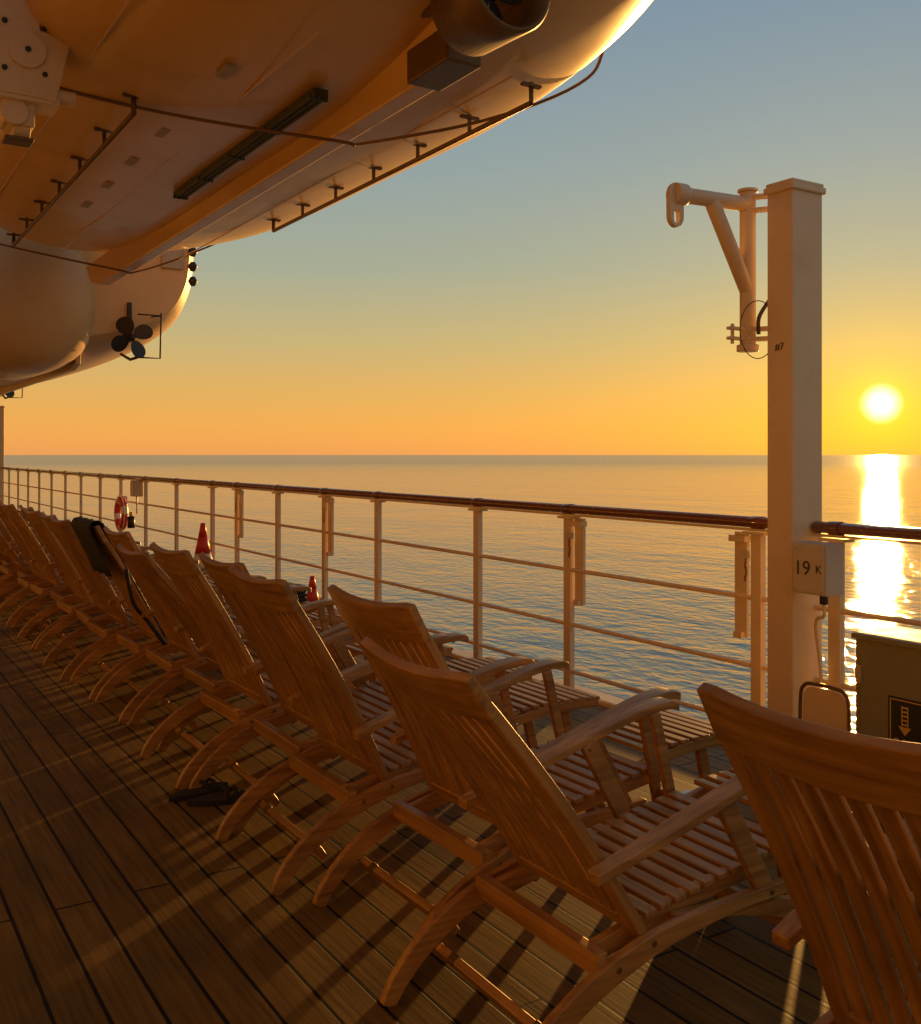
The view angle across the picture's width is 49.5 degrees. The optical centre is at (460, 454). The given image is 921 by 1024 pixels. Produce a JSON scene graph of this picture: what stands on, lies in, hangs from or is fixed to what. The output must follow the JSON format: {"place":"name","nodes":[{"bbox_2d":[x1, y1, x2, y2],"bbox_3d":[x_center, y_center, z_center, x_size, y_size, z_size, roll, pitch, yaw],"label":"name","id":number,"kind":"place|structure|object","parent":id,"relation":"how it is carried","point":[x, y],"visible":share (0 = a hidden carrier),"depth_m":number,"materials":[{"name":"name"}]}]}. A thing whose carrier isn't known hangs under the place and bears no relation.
{"place":"outdoors","nodes":[
{"label":"outdoors","id":0,"kind":"place"},
{"bbox_2d":[0,388,22,398],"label":"lifeboat","id":1,"kind":"object","parent":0,"point":[10,394],"visible":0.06,"depth_m":27.44,"materials":[{"name":"metal"}]},
{"bbox_2d":[288,582,306,601],"bbox_3d":[-1.267,0.951,6.852,0.340,0.110,0.275,0,0,-41],"label":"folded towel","id":2,"kind":"object","parent":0,"point":[302,596],"visible":0.16,"depth_m":6.84,"materials":[{"name":"fabric"}]},
{"bbox_2d":[0,531,914,1023],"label":"deck floor","id":3,"kind":"structure","parent":0,"point":[130,893],"depth_m":3.20,"materials":[{"name":"brown wood"}]},
{"bbox_2d":[0,406,4,502],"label":"davit post","id":4,"kind":"object","parent":3,"relation":"on","point":[1,451],"visible":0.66,"depth_m":24.52,"materials":[{"name":"white metal"}]},
{"bbox_2d":[0,228,197,394],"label":"lifeboat","id":5,"kind":"object","parent":4,"relation":"on","point":[59,318],"visible":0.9,"depth_m":15.89,"materials":[{"name":"plastic"}]},
{"bbox_2d":[0,525,42,562],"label":"deck chair","id":6,"kind":"object","parent":3,"relation":"on","point":[3,555],"visible":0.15,"depth_m":11.33,"materials":[{"name":"brown wood"}]},
{"bbox_2d":[0,519,47,576],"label":"deck chair","id":7,"kind":"object","parent":3,"relation":"on","point":[6,533],"visible":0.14,"depth_m":10.78,"materials":[{"name":"brown wood"}]},
{"bbox_2d":[0,533,53,581],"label":"deck chair","id":8,"kind":"object","parent":3,"relation":"on","point":[9,570],"visible":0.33,"depth_m":10.25,"materials":[{"name":"brown wood"}]},
{"bbox_2d":[0,501,59,606],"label":"deck chair","id":9,"kind":"object","parent":3,"relation":"on","point":[37,574],"visible":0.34,"depth_m":9.34,"materials":[{"name":"brown wood"}]},
{"bbox_2d":[0,541,149,602],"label":"deck chair","id":10,"kind":"object","parent":3,"relation":"on","point":[12,578],"visible":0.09,"depth_m":10.04,"materials":[{"name":"brown wood"}]},
{"bbox_2d":[0,502,154,626],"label":"deck chair","id":11,"kind":"object","parent":3,"relation":"on","point":[32,542],"visible":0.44,"depth_m":8.73,"materials":[{"name":"brown wood"}]},
{"bbox_2d":[13,504,199,636],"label":"deck chair","id":12,"kind":"object","parent":3,"relation":"on","point":[40,602],"visible":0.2,"depth_m":8.49,"materials":[{"name":"brown wood"}]},
{"bbox_2d":[18,508,211,649],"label":"deck chair","id":13,"kind":"object","parent":3,"relation":"on","point":[69,572],"visible":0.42,"depth_m":7.80,"materials":[{"name":"brown wood"}]},
{"bbox_2d":[34,511,213,663],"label":"deck chair","id":14,"kind":"object","parent":3,"relation":"on","point":[84,615],"visible":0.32,"depth_m":7.43,"materials":[{"name":"brown wood"}]},
{"bbox_2d":[43,516,227,680],"bbox_3d":[-2.103,0.944,7.070,1.498,1.049,0.648,0,0,-33],"label":"deck chair","id":15,"kind":"object","parent":3,"relation":"on","point":[101,584],"visible":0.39,"depth_m":6.74,"materials":[{"name":"brown wood"}]},
{"bbox_2d":[70,525,308,700],"bbox_3d":[-1.719,0.944,6.555,1.498,1.049,0.648,0,0,-33],"label":"deck chair","id":16,"kind":"object","parent":3,"relation":"on","point":[114,562],"visible":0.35,"depth_m":6.25,"materials":[{"name":"brown wood"}]},
{"bbox_2d":[70,516,166,645],"bbox_3d":[-2.142,0.792,6.251,0.481,0.800,0.537,0,0,-33],"label":"beach towel","id":17,"kind":"object","parent":16,"relation":"on","point":[80,525],"visible":0.69,"depth_m":6.09,"materials":[{"name":"fabric"}]},
{"bbox_2d":[193,523,211,567],"bbox_3d":[-2.720,1.089,10.543,0.423,0.739,0.423,0,0,-33],"label":"traffic cone","id":18,"kind":"object","parent":3,"relation":"on","point":[202,545],"visible":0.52,"depth_m":10.49,"materials":[{"name":"red plastic"}]},
{"bbox_2d":[168,777,245,805],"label":"sandals","id":19,"kind":"object","parent":3,"relation":"on","point":[213,793],"visible":0.97,"depth_m":4.21,"materials":[{"name":"fabric"}]},
{"bbox_2d":[95,526,344,723],"bbox_3d":[-1.368,0.944,6.043,1.498,1.049,0.648,0,0,-33],"label":"deck chair","id":20,"kind":"object","parent":3,"relation":"on","point":[168,621],"visible":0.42,"depth_m":5.81,"materials":[{"name":"brown wood"}]},
{"bbox_2d":[117,544,376,750],"bbox_3d":[-1.042,0.971,5.527,1.584,0.994,0.648,0,0,-33],"label":"deck chair","id":21,"kind":"object","parent":3,"relation":"on","point":[152,573],"visible":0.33,"depth_m":5.33,"materials":[{"name":"brown wood"}]},
{"bbox_2d":[140,542,452,789],"bbox_3d":[-0.764,0.944,4.984,1.498,1.049,0.648,0,0,-34],"label":"deck chair","id":22,"kind":"object","parent":3,"relation":"on","point":[222,634],"visible":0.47,"depth_m":4.68,"materials":[{"name":"brown wood"}]},
{"bbox_2d":[306,576,320,626],"bbox_3d":[-1.150,1.200,7.749,0.297,0.519,0.297,0,0,-33],"label":"traffic cone","id":23,"kind":"object","parent":3,"relation":"on","point":[312,596],"visible":0.22,"depth_m":7.72,"materials":[{"name":"red plastic"}]},
{"bbox_2d":[188,552,531,834],"bbox_3d":[-0.392,0.944,4.457,1.498,1.049,0.648,0,0,-32],"label":"deck chair","id":24,"kind":"object","parent":3,"relation":"on","point":[371,699],"visible":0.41,"depth_m":4.32,"materials":[{"name":"brown wood"}]},
{"bbox_2d":[215,566,599,894],"bbox_3d":[-0.145,0.944,3.941,1.498,1.049,0.648,0,0,-33],"label":"deck chair","id":25,"kind":"object","parent":3,"relation":"on","point":[341,726],"visible":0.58,"depth_m":3.66,"materials":[{"name":"brown wood"}]},
{"bbox_2d":[0,467,920,712],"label":"deck railing","id":26,"kind":"object","parent":3,"relation":"on","point":[756,528],"visible":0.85,"depth_m":5.84,"materials":[{"name":"white metal"}]},
{"bbox_2d":[114,495,127,531],"bbox_3d":[-4.825,0.840,14.241,0.131,0.530,0.530,0,0,-33],"label":"life ring","id":27,"kind":"object","parent":26,"relation":"attached to","point":[120,512],"visible":0.98,"depth_m":14.13,"materials":[{"name":"red plastic"}]},
{"bbox_2d":[127,512,134,527],"bbox_3d":[-4.542,0.900,13.769,0.100,0.220,0.097,0,0,-33],"label":"ring float light","id":28,"kind":"object","parent":26,"relation":"hanging from","point":[130,520],"visible":1,"depth_m":13.74,"materials":[{"name":"plastic"}]},
{"bbox_2d":[130,478,142,513],"bbox_3d":[-4.431,0.565,13.662,0.130,0.490,0.240,0,0,-33],"label":"junction box","id":29,"kind":"object","parent":26,"relation":"attached to","point":[136,488],"visible":1,"depth_m":13.59,"materials":[{"name":"beige paint"}]},
{"bbox_2d":[312,584,720,979],"bbox_3d":[0.300,0.944,3.410,1.498,1.049,0.648,0,0,-34],"label":"deck chair","id":30,"kind":"object","parent":3,"relation":"on","point":[399,630],"visible":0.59,"depth_m":3.27,"materials":[{"name":"brown wood"}]},
{"bbox_2d":[360,637,872,1023],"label":"deck chair","id":31,"kind":"object","parent":3,"relation":"on","point":[706,840],"visible":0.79,"depth_m":2.55,"materials":[{"name":"brown wood"}]},
{"bbox_2d":[666,177,825,717],"bbox_3d":[1.274,0.126,4.372,0.747,2.668,0.359,0,0,-33],"label":"davit post","id":32,"kind":"object","parent":3,"relation":"on","point":[793,302],"visible":0.96,"depth_m":4.40,"materials":[{"name":"white metal"}]},
{"bbox_2d":[793,541,842,687],"bbox_3d":[1.517,0.901,4.263,0.177,1.058,0.225,0,0,-33],"label":"junction box","id":33,"kind":"object","parent":32,"relation":"attached to","point":[817,568],"visible":0.91,"depth_m":4.18,"materials":[{"name":"metal"}]},
{"bbox_2d":[697,682,920,1023],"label":"deck chair","id":34,"kind":"object","parent":3,"relation":"on","point":[800,780],"visible":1,"depth_m":1.77,"materials":[{"name":"brown wood"}]},
{"bbox_2d":[798,681,853,815],"bbox_3d":[1.534,1.205,4.158,0.100,0.509,0.280,0,0,-33],"label":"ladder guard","id":35,"kind":"object","parent":3,"relation":"on","point":[826,707],"visible":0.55,"depth_m":4.14,"materials":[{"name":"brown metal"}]},
{"bbox_2d":[851,626,920,832],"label":"deck locker","id":36,"kind":"object","parent":3,"relation":"on","point":[888,680],"visible":0.5,"depth_m":3.82,"materials":[{"name":"white metal"}]},
{"bbox_3d":[-14.473,-1.220,20.421,3.225,5.360,74.000,0,0,-33],"label":"ship superstructure","id":37,"kind":"object","parent":3,"relation":"on","visible":0},
{"bbox_2d":[0,0,76,147],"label":"boat davit","id":38,"kind":"object","parent":37,"relation":"on","point":[33,57],"visible":1,"depth_m":6.68,"materials":[{"name":"beige paint"}]},
{"bbox_2d":[0,0,652,284],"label":"lifeboat","id":39,"kind":"object","parent":38,"relation":"on","point":[184,124],"visible":0.98,"depth_m":7.40,"materials":[{"name":"white plastic"}]},
{"bbox_2d":[0,0,920,454],"label":"sky","id":40,"kind":"structure","parent":0,"point":[526,286],"materials":[{"name":"orange"}]},
{"bbox_2d":[4,455,920,732],"bbox_3d":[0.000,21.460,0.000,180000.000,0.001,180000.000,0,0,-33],"label":"sea","id":41,"kind":"structure","parent":0,"point":[876,489],"depth_m":262.22,"materials":[{"name":"blue liquid"}]},
{"bbox_2d":[443,644,624,707],"bbox_3d":[-13.067,11.470,21.318,7.010,20.080,74.000,0,0,-33],"label":"ship side","id":42,"kind":"object","parent":41,"relation":"on","point":[607,700],"depth_m":6.14,"materials":[{"name":"beige paint"}]}
]}

